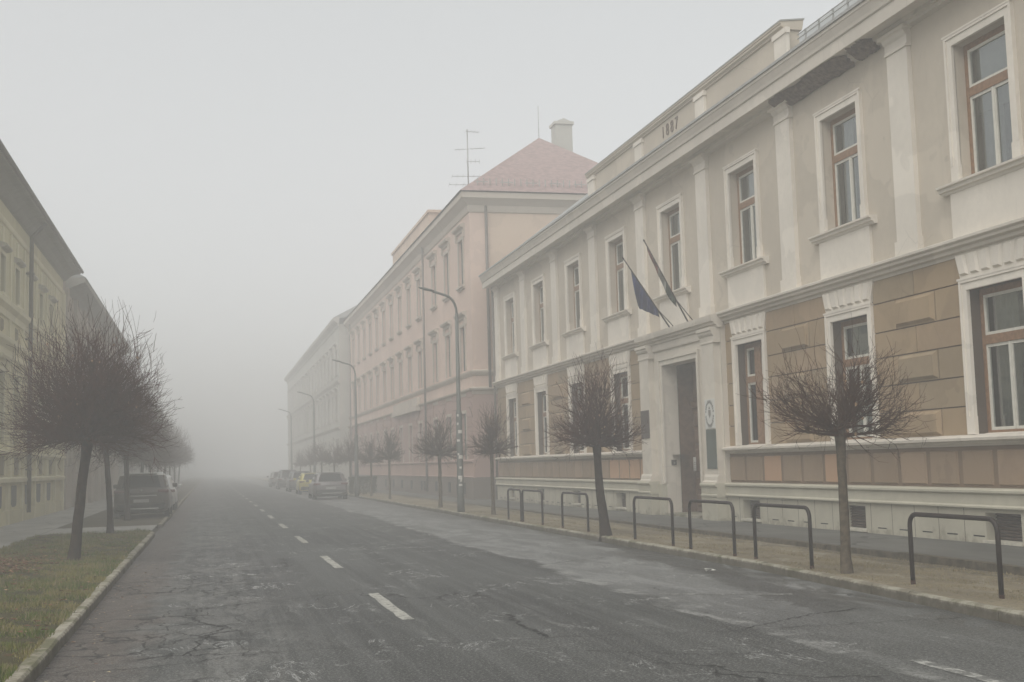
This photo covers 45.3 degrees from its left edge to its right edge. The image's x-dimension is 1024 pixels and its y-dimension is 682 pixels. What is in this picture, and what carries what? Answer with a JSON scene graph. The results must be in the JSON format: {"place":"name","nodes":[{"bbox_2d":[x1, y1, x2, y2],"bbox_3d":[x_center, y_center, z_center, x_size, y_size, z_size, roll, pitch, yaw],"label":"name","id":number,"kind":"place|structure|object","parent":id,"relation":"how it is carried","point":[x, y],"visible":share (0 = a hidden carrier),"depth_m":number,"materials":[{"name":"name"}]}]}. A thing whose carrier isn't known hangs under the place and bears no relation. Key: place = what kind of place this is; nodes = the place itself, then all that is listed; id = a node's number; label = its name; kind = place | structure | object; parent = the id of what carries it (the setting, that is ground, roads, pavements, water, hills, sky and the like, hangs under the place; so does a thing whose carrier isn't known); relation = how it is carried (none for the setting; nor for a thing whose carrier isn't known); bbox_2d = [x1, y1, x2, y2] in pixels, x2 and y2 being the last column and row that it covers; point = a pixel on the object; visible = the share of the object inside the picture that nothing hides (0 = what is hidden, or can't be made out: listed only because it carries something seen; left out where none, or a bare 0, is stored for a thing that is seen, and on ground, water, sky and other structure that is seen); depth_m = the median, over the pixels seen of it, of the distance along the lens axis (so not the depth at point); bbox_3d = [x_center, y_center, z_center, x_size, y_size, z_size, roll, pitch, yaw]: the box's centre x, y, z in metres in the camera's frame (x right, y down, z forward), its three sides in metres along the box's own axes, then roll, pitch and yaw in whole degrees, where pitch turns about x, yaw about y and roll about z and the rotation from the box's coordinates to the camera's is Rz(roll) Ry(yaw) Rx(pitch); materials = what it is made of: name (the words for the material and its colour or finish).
{"place":"outdoors","nodes":[
{"label":"outdoors","id":0,"kind":"place"},
{"bbox_2d":[0,139,83,526],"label":"yellow building","id":1,"kind":"structure","parent":0,"point":[39,265],"depth_m":43.80,"materials":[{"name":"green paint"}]},
{"bbox_2d":[0,226,12,299],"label":"window","id":2,"kind":"structure","parent":1,"relation":"in","point":[5,248],"depth_m":39.66,"materials":[{"name":"grey paint"}]},
{"bbox_2d":[0,352,13,443],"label":"window","id":3,"kind":"structure","parent":1,"relation":"in","point":[4,358],"depth_m":39.74,"materials":[{"name":"grey paint"}]},
{"bbox_2d":[11,485,16,506],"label":"basement window","id":4,"kind":"structure","parent":1,"relation":"in","point":[13,488],"depth_m":41.79,"materials":[{"name":"grey glass"}]},
{"bbox_2d":[11,360,25,445],"bbox_3d":[-17.084,2.147,42.225,0.450,2.880,2.040,0,-6,-14],"label":"window","id":5,"kind":"structure","parent":1,"relation":"in","point":[19,379],"depth_m":41.94,"materials":[{"name":"grey paint"}]},
{"bbox_2d":[13,243,26,311],"bbox_3d":[-17.202,-2.040,42.639,0.440,2.700,1.400,0,-6,-14],"label":"window","id":6,"kind":"structure","parent":1,"relation":"in","point":[18,263],"depth_m":42.58,"materials":[{"name":"grey paint"}]},
{"bbox_2d":[38,271,48,330],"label":"window","id":7,"kind":"structure","parent":1,"relation":"in","point":[42,289],"depth_m":48.62,"materials":[{"name":"grey paint"}]},
{"bbox_2d":[48,283,57,337],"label":"window","id":8,"kind":"structure","parent":1,"relation":"in","point":[52,299],"depth_m":51.40,"materials":[{"name":"grey paint"}]},
{"bbox_2d":[0,528,151,681],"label":"verge","id":9,"kind":"structure","parent":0,"point":[5,656],"depth_m":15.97,"materials":[{"name":"plant"}]},
{"bbox_2d":[0,297,183,560],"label":"bare tree","id":10,"kind":"object","parent":9,"relation":"on","point":[99,404],"visible":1,"depth_m":22.84,"materials":[{"name":"brown plant"}]},
{"bbox_2d":[44,325,172,533],"bbox_3d":[-10.821,2.368,32.829,3.310,5.708,3.350,4,-8,-42],"label":"bare tree","id":11,"kind":"object","parent":9,"relation":"on","point":[110,524],"visible":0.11,"depth_m":32.72,"materials":[{"name":"brown plant"}]},
{"bbox_2d":[0,478,188,548],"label":"pavement","id":12,"kind":"structure","parent":0,"point":[22,530],"depth_m":40.49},
{"bbox_2d":[63,274,131,509],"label":"brown building","id":13,"kind":"structure","parent":0,"point":[78,289],"depth_m":64.30,"materials":[{"name":"grey paint"}]},
{"bbox_2d":[41,525,156,534],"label":"crossing path","id":14,"kind":"structure","parent":0,"point":[97,529],"depth_m":35.39,"materials":[{"name":"grey concrete"}]},
{"bbox_2d":[57,477,202,528],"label":"verge","id":15,"kind":"structure","parent":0,"point":[100,518],"depth_m":43.56,"materials":[{"name":"concrete"}]},
{"bbox_2d":[88,378,175,520],"bbox_3d":[-13.185,3.624,42.179,3.136,5.224,3.252,-5,-6,29],"label":"bare tree","id":16,"kind":"object","parent":15,"relation":"on","point":[127,514],"visible":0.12,"depth_m":41.98,"materials":[{"name":"brown plant"}]},
{"bbox_2d":[113,472,176,518],"bbox_3d":[-13.532,5.566,45.164,2.300,1.758,4.575,0,-6,-14],"label":"parked suv","id":17,"kind":"object","parent":15,"relation":"on","point":[147,495],"visible":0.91,"depth_m":43.18,"materials":[{"name":"brown paint"}]},
{"bbox_2d":[111,398,178,474],"bbox_3d":[-16.079,4.874,53.492,3.145,5.103,3.183,-3,-6,11],"label":"bare tree","id":18,"kind":"object","parent":15,"relation":"on","point":[150,459],"visible":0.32,"depth_m":53.28,"materials":[{"name":"brown plant"}]},
{"bbox_2d":[116,408,182,474],"bbox_3d":[-18.290,5.647,61.728,3.208,5.315,3.246,-6,-7,38],"label":"bare tree","id":19,"kind":"object","parent":15,"relation":"on","point":[168,453],"visible":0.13,"depth_m":61.73,"materials":[{"name":"brown plant"}]},
{"bbox_2d":[153,471,181,509],"bbox_3d":[-15.179,6.367,52.180,2.180,1.638,4.275,0,-6,-14],"label":"parked car","id":20,"kind":"object","parent":15,"relation":"on","point":[174,493],"visible":0.23,"depth_m":50.76,"materials":[{"name":"white paint"}]},
{"bbox_2d":[151,422,189,473],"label":"bare tree","id":21,"kind":"object","parent":15,"relation":"on","point":[180,458],"visible":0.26,"depth_m":80.51,"materials":[{"name":"brown plant"}]},
{"bbox_2d":[163,423,191,487],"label":"bare tree","id":22,"kind":"object","parent":15,"relation":"on","point":[184,447],"visible":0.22,"depth_m":104.63,"materials":[{"name":"brown plant"}]},
{"bbox_2d":[170,426,196,488],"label":"bare tree","id":23,"kind":"object","parent":15,"relation":"on","point":[188,448],"visible":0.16,"depth_m":118.07,"materials":[{"name":"brown plant"}]},
{"bbox_2d":[40,470,279,621],"bbox_3d":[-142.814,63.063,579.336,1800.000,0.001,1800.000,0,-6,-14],"label":"ground","id":24,"kind":"structure","parent":0,"point":[224,474],"depth_m":508.74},
{"bbox_2d":[5,530,154,681],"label":"kerb","id":25,"kind":"structure","parent":24,"relation":"on","point":[33,666],"depth_m":12.95,"materials":[{"name":"grey concrete"}]},
{"bbox_2d":[119,367,178,480],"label":"townhouse","id":26,"kind":"structure","parent":24,"relation":"on","point":[121,469],"depth_m":141.38,"materials":[{"name":"grey paint"}]},
{"bbox_2d":[157,477,203,528],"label":"kerb","id":27,"kind":"structure","parent":24,"relation":"on","point":[162,523],"depth_m":50.21,"materials":[{"name":"grey concrete"}]},
{"bbox_2d":[284,305,356,485],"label":"apartment building","id":28,"kind":"structure","parent":24,"relation":"on","point":[318,374],"depth_m":117.58,"materials":[{"name":"grey paint"}]},
{"bbox_2d":[241,476,1023,626],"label":"kerb","id":29,"kind":"structure","parent":24,"relation":"on","point":[995,613],"depth_m":16.94,"materials":[{"name":"grey concrete"}]},
{"bbox_2d":[298,392,315,472],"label":"street lamp","id":30,"kind":"object","parent":29,"relation":"on","point":[314,467],"visible":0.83,"depth_m":95.34,"materials":[{"name":"grey metal"}]},
{"bbox_2d":[348,488,1023,575],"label":"pavement edging","id":31,"kind":"object","parent":24,"relation":"on","point":[968,563],"visible":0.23,"depth_m":19.10,"materials":[{"name":"concrete"}]},
{"bbox_2d":[0,0,845,472],"label":"sky","id":32,"kind":"structure","parent":0,"point":[241,175],"materials":[{"name":"grey"}]},
{"bbox_2d":[343,114,597,499],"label":"pink building","id":33,"kind":"structure","parent":0,"point":[399,324],"depth_m":61.50,"materials":[{"name":"paint"}]},
{"bbox_2d":[360,319,365,359],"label":"window","id":34,"kind":"structure","parent":33,"relation":"in","point":[363,322],"depth_m":92.10,"materials":[{"name":"grey paint"}]},
{"bbox_2d":[365,313,371,355],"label":"window","id":35,"kind":"structure","parent":33,"relation":"in","point":[369,316],"depth_m":88.96,"materials":[{"name":"grey paint"}]},
{"bbox_2d":[372,306,378,351],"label":"window","id":36,"kind":"structure","parent":33,"relation":"in","point":[376,310],"depth_m":85.48,"materials":[{"name":"grey paint"}]},
{"bbox_2d":[372,365,379,404],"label":"window","id":37,"kind":"structure","parent":33,"relation":"in","point":[377,368],"depth_m":85.10,"materials":[{"name":"grey paint"}]},
{"bbox_2d":[378,299,385,346],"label":"window","id":38,"kind":"structure","parent":33,"relation":"in","point":[383,303],"depth_m":82.06,"materials":[{"name":"grey paint"}]},
{"bbox_2d":[379,360,386,402],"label":"window","id":39,"kind":"structure","parent":33,"relation":"in","point":[384,363],"depth_m":81.76,"materials":[{"name":"grey paint"}]},
{"bbox_2d":[385,292,393,340],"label":"window","id":40,"kind":"structure","parent":33,"relation":"in","point":[390,296],"depth_m":78.55,"materials":[{"name":"grey paint"}]},
{"bbox_2d":[387,355,394,399],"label":"window","id":41,"kind":"structure","parent":33,"relation":"in","point":[391,359],"depth_m":78.32,"materials":[{"name":"grey paint"}]},
{"bbox_2d":[393,284,401,334],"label":"window","id":42,"kind":"structure","parent":33,"relation":"in","point":[398,288],"depth_m":75.24,"materials":[{"name":"grey paint"}]},
{"bbox_2d":[395,350,402,395],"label":"window","id":43,"kind":"structure","parent":33,"relation":"in","point":[399,354],"depth_m":74.94,"materials":[{"name":"grey paint"}]},
{"bbox_2d":[402,275,411,328],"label":"window","id":44,"kind":"structure","parent":33,"relation":"in","point":[407,279],"depth_m":71.82,"materials":[{"name":"grey paint"}]},
{"bbox_2d":[403,344,412,392],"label":"window","id":45,"kind":"structure","parent":33,"relation":"in","point":[409,348],"depth_m":71.31,"materials":[{"name":"grey paint"}]},
{"bbox_2d":[412,265,421,321],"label":"window","id":46,"kind":"structure","parent":33,"relation":"in","point":[417,270],"depth_m":68.48,"materials":[{"name":"grey paint"}]},
{"bbox_2d":[413,338,422,388],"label":"window","id":47,"kind":"structure","parent":33,"relation":"in","point":[418,342],"depth_m":68.15,"materials":[{"name":"grey paint"}]},
{"bbox_2d":[426,250,436,310],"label":"window","id":48,"kind":"structure","parent":33,"relation":"in","point":[432,256],"depth_m":63.98,"materials":[{"name":"grey paint"}]},
{"bbox_2d":[427,328,438,382],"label":"window","id":49,"kind":"structure","parent":33,"relation":"in","point":[435,332],"depth_m":63.89,"materials":[{"name":"grey paint"}]},
{"bbox_2d":[438,237,449,301],"bbox_3d":[-3.239,-3.484,60.564,0.450,3.000,1.940,0,-6,-14],"label":"window","id":50,"kind":"structure","parent":33,"relation":"in","point":[445,243],"depth_m":60.67,"materials":[{"name":"grey paint"}]},
{"bbox_2d":[439,320,451,377],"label":"window","id":51,"kind":"structure","parent":33,"relation":"in","point":[446,325],"depth_m":60.48,"materials":[{"name":"grey paint"}]},
{"bbox_2d":[451,223,464,291],"bbox_3d":[-2.391,-3.848,57.125,0.450,3.000,1.940,0,-6,-14],"label":"window","id":52,"kind":"structure","parent":33,"relation":"in","point":[460,229],"depth_m":57.17,"materials":[{"name":"grey paint"}]},
{"bbox_2d":[453,310,466,372],"bbox_3d":[-2.286,0.046,56.739,0.450,2.730,1.940,0,-6,-14],"label":"window","id":53,"kind":"structure","parent":33,"relation":"in","point":[462,315],"depth_m":56.85,"materials":[{"name":"grey paint"}]},
{"bbox_2d":[461,410,467,459],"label":"window","id":54,"kind":"structure","parent":33,"relation":"in","point":[465,411],"depth_m":56.53,"materials":[{"name":"grey paint"}]},
{"bbox_2d":[448,129,484,191],"bbox_3d":[-2.105,-8.332,57.299,1.758,3.200,0.838,-1,-6,-6],"label":"roof antenna","id":55,"kind":"object","parent":33,"relation":"on","point":[467,131],"visible":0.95,"depth_m":57.30,"materials":[{"name":"grey metal"}]},
{"bbox_2d":[34,477,1023,681],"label":"road","id":56,"kind":"structure","parent":0,"point":[251,580],"depth_m":13.78,"materials":[{"name":"grey asphalt"}]},
{"bbox_2d":[274,468,296,488],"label":"parked car","id":57,"kind":"object","parent":56,"relation":"on","point":[281,480],"visible":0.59,"depth_m":102.08,"materials":[{"name":"black paint"}]},
{"bbox_2d":[284,471,310,491],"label":"parked car","id":58,"kind":"object","parent":56,"relation":"on","point":[290,484],"visible":0.52,"depth_m":89.60,"materials":[{"name":"paint"}]},
{"bbox_2d":[293,472,318,494],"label":"parked car","id":59,"kind":"object","parent":56,"relation":"on","point":[302,484],"visible":0.51,"depth_m":79.37,"materials":[{"name":"yellow paint"}]},
{"bbox_2d":[306,472,347,499],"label":"parked car","id":60,"kind":"object","parent":56,"relation":"on","point":[326,484],"visible":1,"depth_m":65.62,"materials":[{"name":"grey paint"}]},
{"bbox_2d":[244,476,1023,610],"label":"verge","id":61,"kind":"structure","parent":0,"point":[790,558],"depth_m":18.53,"materials":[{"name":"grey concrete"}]},
{"bbox_2d":[292,449,305,470],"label":"bare tree","id":62,"kind":"object","parent":61,"relation":"on","point":[298,461],"visible":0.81,"depth_m":116.90,"materials":[{"name":"brown plant"}]},
{"bbox_2d":[300,445,319,471],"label":"bare tree","id":63,"kind":"object","parent":61,"relation":"on","point":[307,462],"visible":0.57,"depth_m":105.31,"materials":[{"name":"brown plant"}]},
{"bbox_2d":[307,440,333,471],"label":"bare tree","id":64,"kind":"object","parent":61,"relation":"on","point":[320,452],"visible":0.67,"depth_m":94.68,"materials":[{"name":"brown plant"}]},
{"bbox_2d":[317,439,346,471],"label":"bare tree","id":65,"kind":"object","parent":61,"relation":"on","point":[327,459],"visible":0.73,"depth_m":85.02,"materials":[{"name":"brown plant"}]},
{"bbox_2d":[332,359,358,496],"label":"street lamp","id":66,"kind":"object","parent":61,"relation":"on","point":[356,481],"visible":1,"depth_m":67.62,"materials":[{"name":"grey metal"}]},
{"bbox_2d":[333,431,367,490],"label":"bare tree","id":67,"kind":"object","parent":61,"relation":"on","point":[346,457],"visible":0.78,"depth_m":75.32,"materials":[{"name":"brown plant"}]},
{"bbox_2d":[348,476,376,493],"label":"clipped bush","id":68,"kind":"object","parent":61,"relation":"on","point":[366,479],"visible":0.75,"depth_m":70.72,"materials":[{"name":"green plant"}]},
{"bbox_2d":[357,434,384,495],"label":"bare tree","id":69,"kind":"object","parent":61,"relation":"on","point":[367,460],"visible":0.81,"depth_m":65.70,"materials":[{"name":"brown plant"}]},
{"bbox_2d":[370,425,404,498],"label":"bare tree","id":70,"kind":"object","parent":61,"relation":"on","point":[389,456],"visible":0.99,"depth_m":58.93,"materials":[{"name":"brown plant"}]},
{"bbox_2d":[409,408,470,507],"bbox_3d":[-2.625,4.372,45.450,2.352,3.796,2.298,0,-6,-14],"label":"bare tree","id":71,"kind":"object","parent":61,"relation":"on","point":[431,449],"visible":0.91,"depth_m":45.36,"materials":[{"name":"brown plant"}]},
{"bbox_2d":[418,287,464,511],"bbox_3d":[-2.355,1.946,40.939,1.415,7.575,0.250,0,-6,-14],"label":"street lamp","id":72,"kind":"object","parent":61,"relation":"on","point":[460,485],"visible":0.98,"depth_m":40.92,"materials":[{"name":"grey metal"}]},
{"bbox_2d":[463,399,517,514],"bbox_3d":[-0.622,3.623,38.002,1.698,3.653,1.766,-4,-6,26],"label":"bare tree","id":73,"kind":"object","parent":61,"relation":"on","point":[493,428],"visible":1,"depth_m":37.97,"materials":[{"name":"brown plant"}]},
{"bbox_2d":[507,488,521,521],"bbox_3d":[0.068,4.518,33.794,0.062,0.898,1.528,0,-6,-14],"label":"hoop rail","id":74,"kind":"object","parent":61,"relation":"on","point":[519,490],"visible":0.88,"depth_m":33.78,"materials":[{"name":"grey metal"}]},
{"bbox_2d":[521,489,543,524],"bbox_3d":[0.527,4.326,31.981,0.062,0.898,2.047,0,-6,-14],"label":"hoop rail","id":75,"kind":"object","parent":61,"relation":"on","point":[542,512],"visible":0.88,"depth_m":31.71,"materials":[{"name":"black metal"}]},
{"bbox_2d":[561,491,589,531],"bbox_3d":[1.442,3.932,28.257,0.058,0.898,2.098,0,-6,-14],"label":"hoop rail","id":76,"kind":"object","parent":61,"relation":"on","point":[587,507],"visible":0.9,"depth_m":27.96,"materials":[{"name":"black metal"}]},
{"bbox_2d":[543,342,647,540],"bbox_3d":[1.752,2.114,25.953,2.251,4.177,2.210,0,-6,-14],"label":"bare tree","id":77,"kind":"object","parent":61,"relation":"on","point":[594,425],"visible":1,"depth_m":25.75,"materials":[{"name":"brown plant"}]},
{"bbox_2d":[633,496,674,545],"bbox_3d":[2.668,3.404,23.268,0.062,0.898,2.108,0,-6,-14],"label":"hoop rail","id":78,"kind":"object","parent":61,"relation":"on","point":[671,512],"visible":0.88,"depth_m":22.92,"materials":[{"name":"black metal"}]},
{"bbox_2d":[688,499,736,555],"bbox_3d":[3.327,3.113,20.515,0.058,0.898,1.878,0,-6,-14],"label":"hoop rail","id":79,"kind":"object","parent":61,"relation":"on","point":[714,502],"visible":0.89,"depth_m":20.30,"materials":[{"name":"black metal"}]},
{"bbox_2d":[752,503,813,568],"bbox_3d":[3.960,2.850,18.038,0.060,0.898,1.878,0,-6,-14],"label":"hoop rail","id":80,"kind":"object","parent":61,"relation":"on","point":[808,512],"visible":0.93,"depth_m":17.79,"materials":[{"name":"black metal"}]},
{"bbox_2d":[738,313,933,573],"bbox_3d":[4.329,1.424,16.523,2.521,3.532,2.467,-5,-6,28],"label":"bare tree","id":81,"kind":"object","parent":61,"relation":"on","point":[844,421],"visible":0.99,"depth_m":16.36,"materials":[{"name":"brown plant"}]},
{"bbox_2d":[907,512,1004,598],"bbox_3d":[4.981,2.409,13.869,0.058,0.898,1.768,0,-6,-14],"label":"hoop rail","id":82,"kind":"object","parent":61,"relation":"on","point":[993,521],"visible":0.88,"depth_m":13.62,"materials":[{"name":"grey metal"}]},
{"bbox_2d":[254,476,1023,566],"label":"pavement","id":83,"kind":"structure","parent":0,"point":[1012,555],"depth_m":23.28,"materials":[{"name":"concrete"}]},
{"bbox_2d":[478,0,1023,546],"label":"institution building","id":84,"kind":"structure","parent":0,"point":[836,174],"depth_m":25.82,"materials":[{"name":"paint"}]},
{"bbox_2d":[501,291,518,377],"bbox_3d":[0.008,-0.183,51.280,0.470,3.565,2.420,0,-6,-14],"label":"window","id":85,"kind":"structure","parent":84,"relation":"in","point":[511,360],"depth_m":51.50,"materials":[{"name":"beige paint"}]},
{"bbox_2d":[505,382,519,456],"bbox_3d":[0.147,3.267,50.949,0.375,3.030,2.000,0,-6,-14],"label":"window","id":86,"kind":"structure","parent":84,"relation":"in","point":[511,389],"depth_m":51.41,"materials":[{"name":"white stone"}]},
{"bbox_2d":[528,274,548,369],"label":"window","id":87,"kind":"structure","parent":84,"relation":"in","point":[540,350],"depth_m":47.09,"materials":[{"name":"white paint"}]},
{"bbox_2d":[533,373,549,454],"bbox_3d":[1.252,2.810,46.471,0.375,3.065,2.000,0,-6,-14],"label":"window","id":88,"kind":"structure","parent":84,"relation":"in","point":[541,381],"depth_m":46.97,"materials":[{"name":"white wood"}]},
{"bbox_2d":[561,253,585,358],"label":"window","id":89,"kind":"structure","parent":84,"relation":"in","point":[575,340],"depth_m":42.64,"materials":[{"name":"white paint"}]},
{"bbox_2d":[567,363,586,453],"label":"window","id":90,"kind":"structure","parent":84,"relation":"in","point":[572,370],"depth_m":42.41,"materials":[{"name":"white stone"}]},
{"bbox_2d":[601,226,631,345],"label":"window","id":91,"kind":"structure","parent":84,"relation":"in","point":[618,323],"depth_m":38.11,"materials":[{"name":"white paint"}]},
{"bbox_2d":[608,349,632,451],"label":"window","id":92,"kind":"structure","parent":84,"relation":"in","point":[622,358],"depth_m":37.66,"materials":[{"name":"white wood"}]},
{"bbox_2d":[640,410,649,438],"bbox_3d":[3.753,2.353,34.564,0.019,0.780,0.660,0,-6,-14],"label":"wall plaque","id":93,"kind":"object","parent":84,"relation":"attached to","point":[645,420],"depth_m":34.51,"materials":[{"name":"grey metal"}]},
{"bbox_2d":[622,257,672,326],"bbox_3d":[3.570,-1.289,32.634,1.440,1.838,0.305,0,-6,-18],"label":"wall flag","id":94,"kind":"object","parent":84,"relation":"attached to","point":[645,302],"depth_m":32.57,"materials":[{"name":"blue fabric"}]},
{"bbox_2d":[643,239,692,321],"bbox_3d":[4.030,-1.570,31.685,1.195,2.178,0.340,-3,-6,10],"label":"wall flag","id":95,"kind":"object","parent":84,"relation":"attached to","point":[670,294],"depth_m":31.69,"materials":[{"name":"black fabric"}]},
{"bbox_2d":[652,193,690,329],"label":"window","id":96,"kind":"structure","parent":84,"relation":"in","point":[673,313],"depth_m":33.68,"materials":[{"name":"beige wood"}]},
{"bbox_2d":[704,399,715,428],"bbox_3d":[4.854,1.789,30.091,0.022,0.720,0.580,0,-6,-14],"label":"emblem sign","id":97,"kind":"object","parent":84,"relation":"attached to","point":[709,413],"visible":1,"depth_m":30.09,"materials":[{"name":"white metal"}]},
{"bbox_2d":[706,429,716,468],"bbox_3d":[4.881,2.643,29.997,0.019,0.960,0.580,0,-6,-14],"label":"wall plaque","id":98,"kind":"object","parent":84,"relation":"attached to","point":[711,445],"depth_m":29.98,"materials":[{"name":"grey metal"}]},
{"bbox_2d":[718,148,768,307],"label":"window","id":99,"kind":"structure","parent":84,"relation":"in","point":[746,281],"depth_m":29.16,"materials":[{"name":"white paint"}]},
{"bbox_2d":[729,310,770,445],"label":"window","id":100,"kind":"structure","parent":84,"relation":"in","point":[748,328],"depth_m":28.78,"materials":[{"name":"white wood"}]},
{"bbox_2d":[808,87,877,279],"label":"window","id":101,"kind":"structure","parent":84,"relation":"in","point":[848,246],"depth_m":24.72,"materials":[{"name":"white paint"}]},
{"bbox_2d":[822,279,880,440],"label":"window","id":102,"kind":"structure","parent":84,"relation":"in","point":[856,299],"depth_m":24.30,"materials":[{"name":"white paint"}]},
{"bbox_2d":[935,0,1023,237],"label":"window","id":103,"kind":"structure","parent":84,"relation":"in","point":[993,193],"depth_m":20.18,"materials":[{"name":"white paint"}]},
{"bbox_2d":[954,235,1023,434],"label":"window","id":104,"kind":"structure","parent":84,"relation":"in","point":[1003,261],"depth_m":20.10,"materials":[{"name":"white paint"}]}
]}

